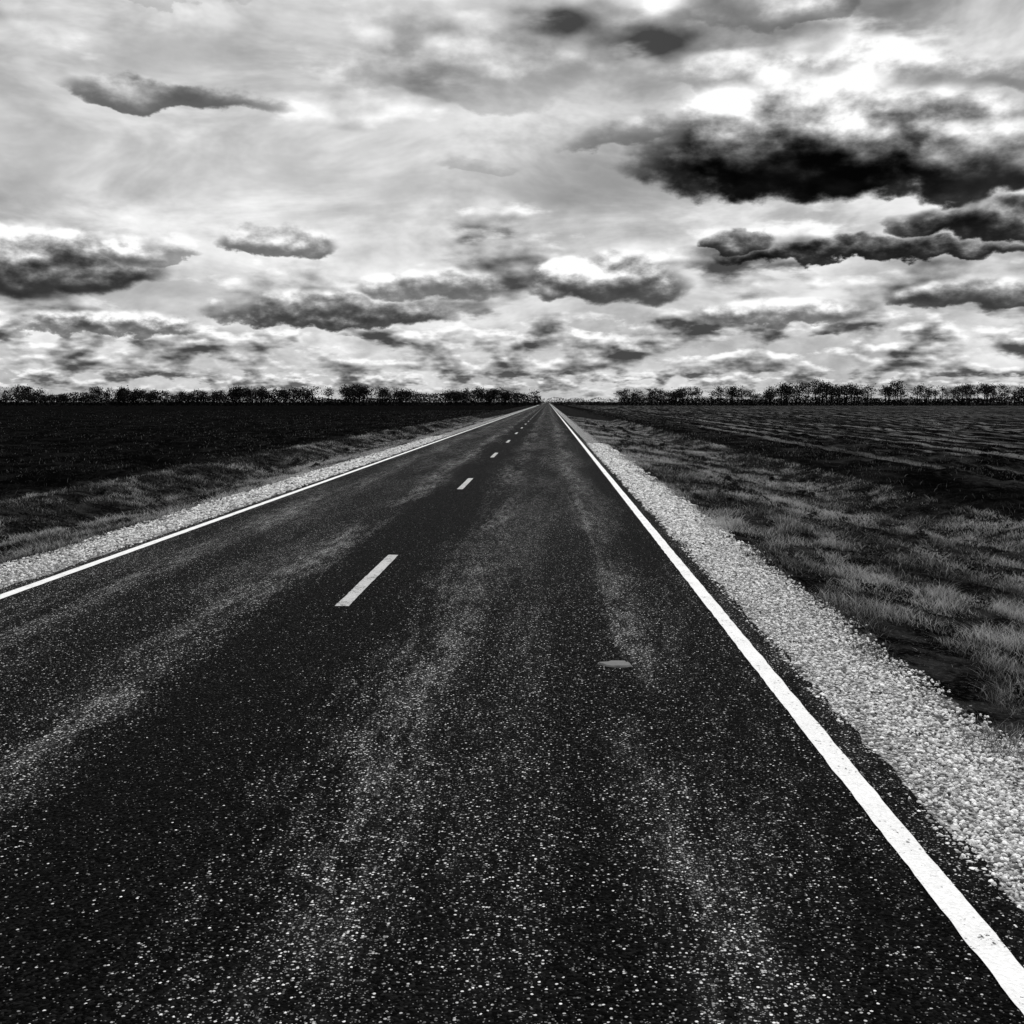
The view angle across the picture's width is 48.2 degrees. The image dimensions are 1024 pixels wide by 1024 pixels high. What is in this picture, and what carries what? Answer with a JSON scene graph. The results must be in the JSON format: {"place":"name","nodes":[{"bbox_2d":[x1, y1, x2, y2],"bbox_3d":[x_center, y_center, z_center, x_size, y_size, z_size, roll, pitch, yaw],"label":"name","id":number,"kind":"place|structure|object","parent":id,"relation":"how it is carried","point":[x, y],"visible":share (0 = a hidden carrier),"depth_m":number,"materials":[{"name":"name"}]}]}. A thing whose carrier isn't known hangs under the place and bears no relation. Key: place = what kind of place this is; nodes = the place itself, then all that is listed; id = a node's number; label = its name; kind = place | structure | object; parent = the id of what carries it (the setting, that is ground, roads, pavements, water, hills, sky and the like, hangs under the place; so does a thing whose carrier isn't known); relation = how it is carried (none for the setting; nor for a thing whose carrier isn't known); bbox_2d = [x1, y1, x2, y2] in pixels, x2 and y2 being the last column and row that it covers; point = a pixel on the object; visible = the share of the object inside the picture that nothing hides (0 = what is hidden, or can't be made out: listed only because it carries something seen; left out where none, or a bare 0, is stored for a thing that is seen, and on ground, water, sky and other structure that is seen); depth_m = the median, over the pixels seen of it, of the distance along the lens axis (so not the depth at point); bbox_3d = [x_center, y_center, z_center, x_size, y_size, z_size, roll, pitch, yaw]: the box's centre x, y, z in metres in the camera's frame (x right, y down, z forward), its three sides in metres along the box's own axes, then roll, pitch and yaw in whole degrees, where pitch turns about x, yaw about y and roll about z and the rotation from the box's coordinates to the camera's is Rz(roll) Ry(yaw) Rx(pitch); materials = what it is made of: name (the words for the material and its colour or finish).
{"place":"outdoors","nodes":[
{"label":"outdoors","id":0,"kind":"place"},
{"bbox_2d":[0,402,1023,1023],"bbox_3d":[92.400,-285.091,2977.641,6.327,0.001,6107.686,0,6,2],"label":"road","id":1,"kind":"structure","parent":0,"point":[442,768],"depth_m":4.76,"materials":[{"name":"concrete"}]},
{"bbox_2d":[335,411,538,605],"bbox_3d":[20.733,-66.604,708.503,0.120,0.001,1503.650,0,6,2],"label":"road centre line","id":2,"kind":"object","parent":1,"relation":"on","point":[352,595],"visible":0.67,"depth_m":10.47,"materials":[{"name":"paint"}]},
{"bbox_2d":[598,660,631,667],"bbox_3d":[0.634,0.932,7.059,0.214,0.017,0.180,0,6,2],"label":"flat stone","id":3,"kind":"object","parent":1,"relation":"on","point":[617,663],"visible":1,"depth_m":7.02,"materials":[{"name":"stone"}]},
{"bbox_2d":[0,402,1023,911],"bbox_3d":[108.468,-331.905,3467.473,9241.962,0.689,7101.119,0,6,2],"label":"ground","id":4,"kind":"structure","parent":0,"point":[982,490],"depth_m":30.12,"materials":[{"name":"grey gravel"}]},
{"bbox_2d":[0,435,450,586],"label":"gravel shoulder","id":5,"kind":"object","parent":4,"relation":"on","point":[233,500],"visible":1,"depth_m":16.03},
{"bbox_2d":[0,415,503,563],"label":"verge grass","id":6,"kind":"structure","parent":4,"relation":"on","point":[24,551],"depth_m":25.89,"materials":[{"name":"grey plant"}]},
{"bbox_2d":[0,410,507,536],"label":"field stubble","id":7,"kind":"object","parent":4,"relation":"on","point":[245,448],"visible":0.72,"depth_m":59.53,"materials":[{"name":"black plant"}]},
{"bbox_2d":[0,384,541,405],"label":"distant tree line","id":8,"kind":"object","parent":4,"relation":"on","point":[356,393],"visible":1,"depth_m":603.79,"materials":[{"name":"black plant"}]},
{"bbox_2d":[0,421,1023,709],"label":"roadside weeds","id":9,"kind":"object","parent":4,"relation":"on","point":[694,495],"visible":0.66,"depth_m":19.13,"materials":[{"name":"grey plant"}]},
{"bbox_2d":[9,397,1022,402],"bbox_3d":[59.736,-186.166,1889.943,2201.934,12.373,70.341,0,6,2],"label":"distant tree line","id":10,"kind":"object","parent":4,"relation":"on","point":[592,399],"visible":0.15,"depth_m":1898.20,"materials":[{"name":"black plant"}]},
{"bbox_2d":[554,377,1023,405],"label":"distant tree line","id":11,"kind":"object","parent":4,"relation":"on","point":[788,392],"visible":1,"depth_m":596.87,"materials":[{"name":"black plant"}]},
{"bbox_2d":[567,416,1023,766],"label":"verge grass","id":12,"kind":"structure","parent":4,"relation":"on","point":[1005,607],"depth_m":15.79,"materials":[{"name":"grey plant"}]},
{"bbox_2d":[581,410,1023,533],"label":"field stubble","id":13,"kind":"object","parent":4,"relation":"on","point":[767,442],"visible":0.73,"depth_m":55.74,"materials":[{"name":"black plant"}]},
{"bbox_2d":[587,442,1023,908],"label":"gravel shoulder","id":14,"kind":"object","parent":4,"relation":"on","point":[631,479],"visible":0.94,"depth_m":6.41},
{"bbox_2d":[0,0,1023,401],"label":"sky","id":15,"kind":"structure","parent":0,"point":[566,199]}
]}

